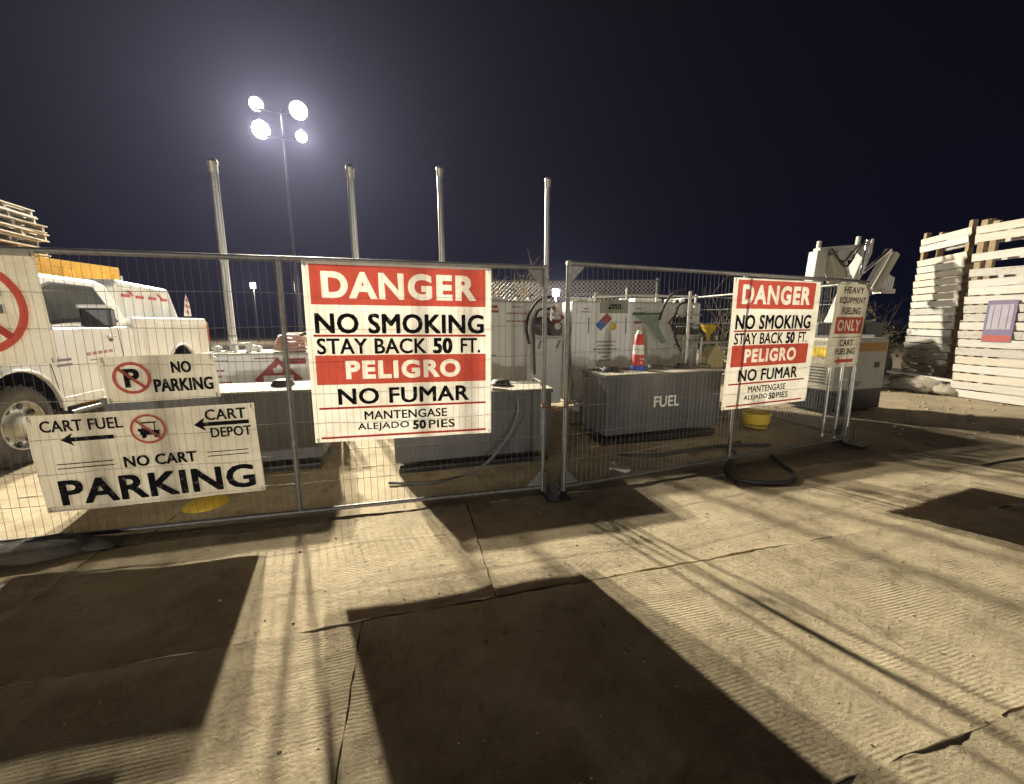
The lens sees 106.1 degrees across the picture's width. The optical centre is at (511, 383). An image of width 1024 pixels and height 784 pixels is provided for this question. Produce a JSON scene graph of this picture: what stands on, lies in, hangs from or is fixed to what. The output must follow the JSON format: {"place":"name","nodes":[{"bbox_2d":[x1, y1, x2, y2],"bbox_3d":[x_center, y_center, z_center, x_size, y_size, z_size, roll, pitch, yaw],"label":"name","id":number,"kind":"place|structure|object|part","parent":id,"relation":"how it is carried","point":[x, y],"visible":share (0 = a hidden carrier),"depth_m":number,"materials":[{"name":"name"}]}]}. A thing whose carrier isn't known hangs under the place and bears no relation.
{"place":"outdoors","nodes":[
{"label":"outdoors","id":0,"kind":"place"},
{"bbox_2d":[0,0,1023,325],"label":"sky","id":1,"kind":"structure","parent":0,"point":[719,135],"materials":[{"name":"black"}]},
{"bbox_2d":[54,326,1023,783],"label":"ground","id":2,"kind":"structure","parent":0,"point":[880,436],"depth_m":5.60,"materials":[{"name":"beige concrete"}]},
{"bbox_2d":[250,282,259,341],"bbox_3d":[-19.660,-5.489,29.579,0.420,4.484,0.170,0,9,0],"label":"site light","id":3,"kind":"object","parent":2,"relation":"on","point":[253,286],"visible":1,"depth_m":29.51,"materials":[{"name":"metal"}]},
{"bbox_2d":[248,96,308,346],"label":"light tower","id":4,"kind":"structure","parent":2,"relation":"on","point":[261,129],"depth_m":16.12,"materials":[{"name":"galvanised steel"},{"name":"glowing lamp glass"}]},
{"bbox_2d":[0,405,1023,783],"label":"ground","id":5,"kind":"structure","parent":2,"relation":"on","point":[528,631],"depth_m":1.90,"materials":[{"name":"beige concrete"}]},
{"bbox_2d":[0,533,122,564],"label":"sandbag","id":6,"kind":"object","parent":5,"relation":"on","point":[30,550],"visible":1,"depth_m":2.47,"materials":[{"name":"fabric"}]},
{"bbox_2d":[35,257,119,402],"bbox_3d":[-9.220,-0.602,5.038,2.450,2.595,6.070,0,9,0],"label":"yellow container","id":7,"kind":"object","parent":5,"relation":"on","point":[57,269],"visible":0.21,"depth_m":7.07,"materials":[{"name":"paint"}]},
{"bbox_2d":[0,239,50,256],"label":"pallet","id":8,"kind":"object","parent":7,"relation":"on","point":[6,243],"visible":0.26,"depth_m":6.74,"materials":[{"name":"grey wood"}]},
{"bbox_2d":[0,232,40,246],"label":"pallet","id":9,"kind":"object","parent":8,"relation":"on","point":[13,238],"visible":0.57,"depth_m":7.00,"materials":[{"name":"grey wood"}]},
{"bbox_2d":[0,222,48,241],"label":"pallet","id":10,"kind":"object","parent":9,"relation":"on","point":[21,232],"visible":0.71,"depth_m":6.86,"materials":[{"name":"grey wood"}]},
{"bbox_2d":[0,214,47,233],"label":"pallet","id":11,"kind":"object","parent":10,"relation":"on","point":[22,223],"visible":0.62,"depth_m":7.00,"materials":[{"name":"grey wood"}]},
{"bbox_2d":[0,207,37,222],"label":"pallet","id":12,"kind":"object","parent":11,"relation":"on","point":[10,213],"visible":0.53,"depth_m":7.00,"materials":[{"name":"grey wood"}]},
{"bbox_2d":[0,200,36,217],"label":"pallet","id":13,"kind":"object","parent":12,"relation":"on","point":[18,209],"visible":0.71,"depth_m":7.00,"materials":[{"name":"grey wood"}]},
{"bbox_2d":[0,273,209,467],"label":"pickup truck","id":14,"kind":"object","parent":5,"relation":"on","point":[162,345],"visible":0.55,"depth_m":4.72,"materials":[{"name":"white paint"}]},
{"bbox_3d":[-5.528,-1.017,4.818,0.134,0.445,1.350,-3,9,-16],"label":"side window","id":15,"kind":"part","parent":14,"relation":"part of","materials":[{"name":"grey glass"}]},
{"bbox_2d":[78,276,190,320],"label":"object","id":16,"kind":"object","parent":14,"relation":"on","point":[146,304],"visible":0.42,"depth_m":6.51,"materials":[{"name":"white paint"}]},
{"bbox_2d":[181,495,228,512],"bbox_3d":[-2.560,0.989,3.217,0.320,0.030,0.317,0,9,0],"label":"yellow dish","id":17,"kind":"object","parent":5,"relation":"on","point":[209,501],"visible":0.91,"depth_m":3.17,"materials":[{"name":"plastic"}]},
{"bbox_2d":[99,379,331,472],"bbox_3d":[-2.879,0.420,4.000,1.794,0.906,0.647,-2,9,-15],"label":"fuel cube","id":18,"kind":"object","parent":5,"relation":"on","point":[306,411],"visible":0.27,"depth_m":3.84,"materials":[{"name":"grey paint"}]},
{"bbox_2d":[207,158,237,346],"bbox_3d":[-4.040,-1.219,5.476,0.260,3.675,0.260,0,9,0],"label":"vent pipe","id":19,"kind":"object","parent":5,"relation":"on","point":[213,164],"visible":0.78,"depth_m":5.33,"materials":[{"name":"metal"}]},
{"bbox_2d":[206,342,309,383],"bbox_3d":[-3.388,0.039,5.319,1.300,1.240,0.760,-2,9,-15],"label":"white tank","id":20,"kind":"object","parent":5,"relation":"on","point":[302,365],"visible":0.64,"depth_m":4.95,"materials":[{"name":"paint"}]},
{"bbox_2d":[273,332,307,350],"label":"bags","id":21,"kind":"object","parent":20,"relation":"on","point":[299,342],"visible":0.67,"depth_m":5.12,"materials":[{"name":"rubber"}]},
{"bbox_2d":[0,246,547,543],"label":"fence","id":22,"kind":"object","parent":5,"relation":"on","point":[539,273],"visible":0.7,"depth_m":2.82,"materials":[{"name":"metal"}]},
{"bbox_2d":[0,250,57,364],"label":"no smoking sign","id":23,"kind":"object","parent":22,"relation":"attached to","point":[26,336],"visible":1,"depth_m":2.38,"materials":[{"name":"plastic"}]},
{"bbox_2d":[24,402,265,512],"bbox_3d":[-2.486,0.498,2.683,1.310,0.670,0.066,-3,11,-13],"label":"no cart parking sign","id":24,"kind":"object","parent":22,"relation":"attached to","point":[83,461],"visible":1,"depth_m":2.65,"materials":[{"name":"plastic"}]},
{"bbox_2d":[98,353,220,403],"bbox_3d":[-2.380,-0.045,2.625,0.660,0.310,0.067,-4,11,-13],"label":"no parking sign","id":25,"kind":"object","parent":22,"relation":"attached to","point":[127,379],"visible":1,"depth_m":2.60,"materials":[{"name":"plastic"}]},
{"bbox_2d":[301,261,490,442],"bbox_3d":[-0.826,-0.230,2.963,1.345,1.325,0.064,-2,10,-13],"label":"danger sign","id":26,"kind":"object","parent":22,"relation":"attached to","point":[398,351],"visible":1,"depth_m":2.93,"materials":[{"name":"plastic"}]},
{"bbox_2d":[541,400,579,410],"bbox_3d":[0.406,0.175,3.265,0.328,0.097,0.097,0,9,0],"label":"padlock chain","id":27,"kind":"object","parent":22,"relation":"attached to","point":[576,407],"visible":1,"depth_m":3.24,"materials":[{"name":"metal"}]},
{"bbox_2d":[345,164,358,258],"bbox_3d":[-2.270,-1.251,5.674,0.260,3.675,0.260,0,9,0],"label":"vent pipe","id":28,"kind":"object","parent":5,"relation":"on","point":[350,169],"visible":0.51,"depth_m":5.44,"materials":[{"name":"metal"}]},
{"bbox_2d":[436,166,444,261],"bbox_3d":[-1.260,-1.719,7.016,0.260,4.175,0.260,0,9,0],"label":"vent pipe","id":29,"kind":"object","parent":5,"relation":"on","point":[439,171],"visible":0.41,"depth_m":6.77,"materials":[{"name":"metal"}]},
{"bbox_2d":[388,388,519,484],"bbox_3d":[-0.530,0.496,3.691,1.282,0.853,0.201,-4,10,-22],"label":"fuel hose","id":30,"kind":"object","parent":5,"relation":"on","point":[471,471],"visible":0.92,"depth_m":3.73,"materials":[{"name":"grey rubber"}]},
{"bbox_2d":[394,378,552,474],"bbox_3d":[-0.440,0.397,4.234,1.664,0.876,0.627,-2,9,-15],"label":"fuel cube","id":31,"kind":"object","parent":5,"relation":"on","point":[529,396],"visible":0.64,"depth_m":4.02,"materials":[{"name":"grey paint"}]},
{"bbox_2d":[491,248,551,300],"bbox_3d":[-0.251,-1.084,7.749,3.098,2.706,1.975,9,13,44],"label":"bare bush","id":32,"kind":"object","parent":5,"relation":"on","point":[519,288],"visible":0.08,"depth_m":6.81,"materials":[{"name":"brown plant"}]},
{"bbox_2d":[491,297,564,402],"bbox_3d":[-0.245,-0.499,6.577,2.050,1.906,0.914,-2,9,-15],"label":"white tank","id":33,"kind":"object","parent":5,"relation":"on","point":[504,314],"visible":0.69,"depth_m":6.19,"materials":[{"name":"metal"}]},
{"bbox_2d":[525,295,551,343],"bbox_3d":[0.411,-0.999,5.967,0.473,0.756,0.053,-5,10,-26],"label":"fuel hose","id":34,"kind":"object","parent":33,"relation":"attached to","point":[527,318],"visible":0.86,"depth_m":5.88,"materials":[{"name":"black rubber"}]},
{"bbox_2d":[532,304,563,348],"bbox_3d":[0.568,-0.910,6.137,0.490,0.711,0.225,-2,9,-15],"label":"fuel pump","id":35,"kind":"object","parent":33,"relation":"attached to","point":[554,329],"visible":0.81,"depth_m":6.08,"materials":[{"name":"white paint"}]},
{"bbox_2d":[533,307,550,374],"bbox_3d":[0.444,-0.673,6.015,0.111,1.032,0.380,9,13,44],"label":"fuel hose","id":36,"kind":"object","parent":35,"relation":"attached to","point":[534,323],"visible":0.86,"depth_m":5.93,"materials":[{"name":"black rubber"}]},
{"bbox_2d":[568,325,570,389],"bbox_3d":[0.894,-0.488,6.180,0.143,1.213,0.086,-6,11,-35],"label":"fuel hose","id":37,"kind":"object","parent":33,"relation":"hanging from","point":[569,359],"visible":0.34,"depth_m":6.17,"materials":[{"name":"black rubber"}]},
{"bbox_2d":[538,469,571,502],"bbox_3d":[0.365,0.861,3.399,0.220,0.215,0.340,-2,9,-13],"label":"steel foot plate","id":38,"kind":"object","parent":5,"relation":"on","point":[554,492],"visible":0.84,"depth_m":3.37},
{"bbox_2d":[561,288,699,405],"bbox_3d":[2.070,-0.655,6.995,2.460,2.080,0.830,-2,9,-14],"label":"white tank","id":39,"kind":"object","parent":5,"relation":"on","point":[603,336],"visible":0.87,"depth_m":6.50,"materials":[{"name":"metal"}]},
{"bbox_2d":[632,313,664,343],"bbox_3d":[2.323,-0.944,6.514,0.643,0.524,0.053,-2,9,-10],"label":"hanging sheet","id":40,"kind":"object","parent":39,"relation":"hanging from","point":[647,318],"visible":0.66,"depth_m":6.51,"materials":[{"name":"green fabric"}]},
{"bbox_2d":[658,288,686,319],"bbox_3d":[2.672,-1.332,6.414,0.529,0.535,0.053,-3,10,-18],"label":"fuel hose","id":41,"kind":"object","parent":39,"relation":"attached to","point":[667,300],"visible":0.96,"depth_m":6.37,"materials":[{"name":"black rubber"}]},
{"bbox_2d":[672,306,698,346],"bbox_3d":[2.988,-0.993,6.651,0.490,0.711,0.225,-2,9,-14],"label":"fuel pump","id":42,"kind":"object","parent":39,"relation":"attached to","point":[693,330],"visible":0.59,"depth_m":6.59,"materials":[{"name":"white paint"}]},
{"bbox_2d":[582,363,723,444],"bbox_3d":[1.881,0.207,5.201,1.784,0.946,0.627,-3,10,-18],"label":"fuel cube","id":43,"kind":"object","parent":5,"relation":"on","point":[596,391],"visible":0.84,"depth_m":4.92,"materials":[{"name":"grey paint"}]},
{"bbox_2d":[630,330,645,370],"bbox_3d":[1.666,-0.446,5.061,0.200,0.520,0.200,-3,10,-18],"label":"traffic delineator","id":44,"kind":"object","parent":43,"relation":"on","point":[639,355],"visible":0.95,"depth_m":5.01,"materials":[{"name":"orange plastic"}]},
{"bbox_2d":[561,260,869,490],"bbox_3d":[2.320,-0.139,3.968,4.034,1.960,0.040,-4,10,-21],"label":"fence","id":45,"kind":"object","parent":5,"relation":"on","point":[574,269],"visible":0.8,"depth_m":3.63,"materials":[{"name":"metal"}]},
{"bbox_2d":[719,277,821,409],"bbox_3d":[2.740,-0.422,4.065,1.300,1.320,0.064,-4,11,-21],"label":"danger sign","id":46,"kind":"object","parent":45,"relation":"attached to","point":[772,336],"visible":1,"depth_m":4.02,"materials":[{"name":"plastic"}]},
{"bbox_2d":[825,282,870,367],"bbox_3d":[3.886,-0.677,4.478,0.600,0.960,0.064,-4,11,-21],"label":"equipment fueling sign","id":47,"kind":"object","parent":45,"relation":"attached to","point":[851,304],"visible":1,"depth_m":4.45,"materials":[{"name":"plastic"}]},
{"bbox_2d":[723,440,795,484],"bbox_3d":[2.679,0.827,4.193,0.624,0.078,1.462,5,11,30],"label":"fuel hose","id":48,"kind":"object","parent":5,"relation":"on","point":[764,482],"visible":0.79,"depth_m":3.71,"materials":[{"name":"black rubber"}]},
{"bbox_2d":[5,391,1023,783],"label":"loose clods","id":49,"kind":"object","parent":2,"relation":"on","point":[773,507],"visible":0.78,"depth_m":3.25,"materials":[{"name":"brown soil"}]},
{"bbox_2d":[544,177,550,301],"bbox_3d":[0.670,-1.793,7.511,0.260,4.165,0.260,0,9,0],"label":"vent pipe","id":50,"kind":"object","parent":2,"relation":"on","point":[547,180],"visible":0.56,"depth_m":7.28,"materials":[{"name":"metal"}]},
{"bbox_2d":[552,289,558,301],"bbox_3d":[2.678,-4.058,23.732,0.420,3.506,0.170,0,9,0],"label":"site light","id":51,"kind":"object","parent":2,"relation":"on","point":[554,291],"visible":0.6,"depth_m":23.41,"materials":[{"name":"metal"}]},
{"bbox_2d":[491,278,659,301],"bbox_3d":[0.699,-1.003,8.164,4.660,2.402,0.060,0,9,2],"label":"chain link fence","id":52,"kind":"object","parent":2,"relation":"on","point":[616,281],"visible":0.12,"depth_m":7.97,"materials":[{"name":"metal"}]},
{"bbox_2d":[617,443,770,457],"bbox_3d":[2.208,0.783,4.529,2.049,0.064,0.175,-2,9,-12],"label":"fuel hose","id":53,"kind":"object","parent":2,"relation":"on","point":[699,448],"visible":0.9,"depth_m":4.53,"materials":[{"name":"black rubber"}]},
{"bbox_2d":[675,291,730,417],"bbox_3d":[2.903,-0.437,6.046,1.110,1.950,0.460,-2,9,-14],"label":"steel rack","id":54,"kind":"object","parent":2,"relation":"on","point":[687,341],"visible":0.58,"depth_m":5.77,"materials":[{"name":"metal"}]},
{"bbox_2d":[673,301,688,363],"bbox_3d":[2.795,-0.640,6.354,0.253,1.462,0.563,1,9,9],"label":"fuel hose","id":55,"kind":"object","parent":54,"relation":"hanging from","point":[674,326],"visible":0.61,"depth_m":6.37,"materials":[{"name":"black rubber"}]},
{"bbox_2d":[701,325,717,340],"bbox_3d":[3.020,-0.785,5.910,0.250,0.250,0.246,0,9,0],"label":"yellow funnel","id":56,"kind":"object","parent":54,"relation":"on","point":[707,328],"visible":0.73,"depth_m":5.84,"materials":[{"name":"plastic"}]},
{"bbox_2d":[701,343,723,367],"bbox_3d":[3.101,-0.458,5.973,0.318,0.385,0.180,-3,10,-20],"label":"fuel jug","id":57,"kind":"object","parent":54,"relation":"on","point":[710,350],"visible":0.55,"depth_m":5.91,"materials":[{"name":"beige plastic"}]},
{"bbox_2d":[696,276,732,375],"bbox_3d":[5.854,-1.606,10.696,3.958,2.804,2.427,5,11,31],"label":"dry shrub","id":58,"kind":"object","parent":2,"relation":"on","point":[713,338],"visible":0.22,"depth_m":10.87,"materials":[{"name":"brown plant"}]},
{"bbox_2d":[742,409,771,428],"bbox_3d":[3.550,0.515,5.602,0.380,0.210,0.376,0,9,0],"label":"yellow basin","id":59,"kind":"object","parent":2,"relation":"on","point":[760,417],"visible":0.93,"depth_m":5.49,"materials":[{"name":"plastic"}]},
{"bbox_2d":[673,284,852,437],"bbox_3d":[3.770,-0.530,6.502,0.090,1.990,3.650,-2,9,-14],"label":"fence","id":60,"kind":"object","parent":2,"relation":"on","point":[836,417],"visible":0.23,"depth_m":5.04,"materials":[{"name":"metal"}]},
{"bbox_2d":[787,334,888,412],"bbox_3d":[5.612,-0.309,6.701,1.252,1.491,0.809,-3,10,-18],"label":"generator","id":61,"kind":"object","parent":2,"relation":"on","point":[870,369],"visible":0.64,"depth_m":6.39,"materials":[{"name":"beige paint"}]},
{"bbox_2d":[804,236,899,374],"bbox_3d":[8.001,-1.824,9.723,2.382,3.526,1.640,-2,9,-10],"label":"boom lift","id":62,"kind":"object","parent":2,"relation":"on","point":[830,262],"visible":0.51,"depth_m":9.14,"materials":[{"name":"metal"}]},
{"bbox_2d":[864,325,883,336],"bbox_3d":[8.758,-1.226,9.326,0.490,0.412,0.030,-2,9,-10],"label":"turret door","id":63,"kind":"structure","parent":62,"relation":"in","point":[877,330],"depth_m":9.30,"materials":[{"name":"metal"}]},
{"bbox_2d":[836,425,871,447],"bbox_3d":[4.250,0.633,4.821,0.220,0.215,0.340,-4,10,-21],"label":"steel foot plate","id":64,"kind":"object","parent":2,"relation":"on","point":[853,442],"visible":0.77,"depth_m":4.79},
{"bbox_2d":[817,283,912,348],"bbox_3d":[9.291,-1.746,11.354,2.254,2.872,4.070,-5,10,-28],"label":"dry shrub","id":65,"kind":"object","parent":2,"relation":"on","point":[819,319],"visible":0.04,"depth_m":10.74,"materials":[{"name":"brown plant"}]},
{"bbox_2d":[864,296,919,362],"bbox_3d":[11.381,-1.744,12.294,3.628,2.571,2.225,-2,9,-12],"label":"dry shrub","id":66,"kind":"object","parent":2,"relation":"on","point":[890,343],"visible":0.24,"depth_m":12.03,"materials":[{"name":"brown plant"}]},
{"bbox_2d":[881,374,962,395],"bbox_3d":[8.970,-0.007,8.620,0.715,0.456,1.818,-2,9,-10],"label":"tarpaulin heap","id":67,"kind":"object","parent":2,"relation":"on","point":[918,384],"visible":0.78,"depth_m":8.37,"materials":[{"name":"beige fabric"}]},
{"bbox_2d":[886,370,952,381],"bbox_3d":[9.000,-0.173,8.479,0.100,0.110,1.219,-2,9,-14],"label":"timber plank","id":68,"kind":"object","parent":67,"relation":"on","point":[911,374],"visible":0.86,"depth_m":8.46,"materials":[{"name":"beige wood"}]},
{"bbox_2d":[948,218,1023,405],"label":"slatted tower","id":69,"kind":"structure","parent":2,"relation":"on","point":[992,372],"depth_m":7.38,"materials":[{"name":"white wood"}]},
{"bbox_2d":[981,299,1018,342],"bbox_3d":[9.137,-1.176,7.216,0.009,0.780,0.400,-2,9,-11],"label":"poster","id":70,"kind":"object","parent":69,"relation":"attached to","point":[1000,318],"visible":1,"depth_m":7.21,"materials":[{"name":"purple paper"}]},
{"bbox_2d":[980,457,1023,465],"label":"ground cable","id":71,"kind":"object","parent":2,"relation":"on","point":[1005,460],"visible":0.68,"depth_m":4.19,"materials":[{"name":"black rubber"}]},
{"bbox_2d":[609,461,630,472],"bbox_3d":[1.095,0.845,3.900,0.217,0.087,0.114,3,10,20],"label":"dropped glove","id":72,"kind":"object","parent":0,"point":[620,468],"visible":0.95,"depth_m":3.88,"materials":[{"name":"grey fabric"}]},
{"bbox_2d":[900,218,996,382],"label":"slatted tower","id":73,"kind":"structure","parent":0,"point":[948,288],"depth_m":8.97,"materials":[{"name":"white wood"}]}
]}

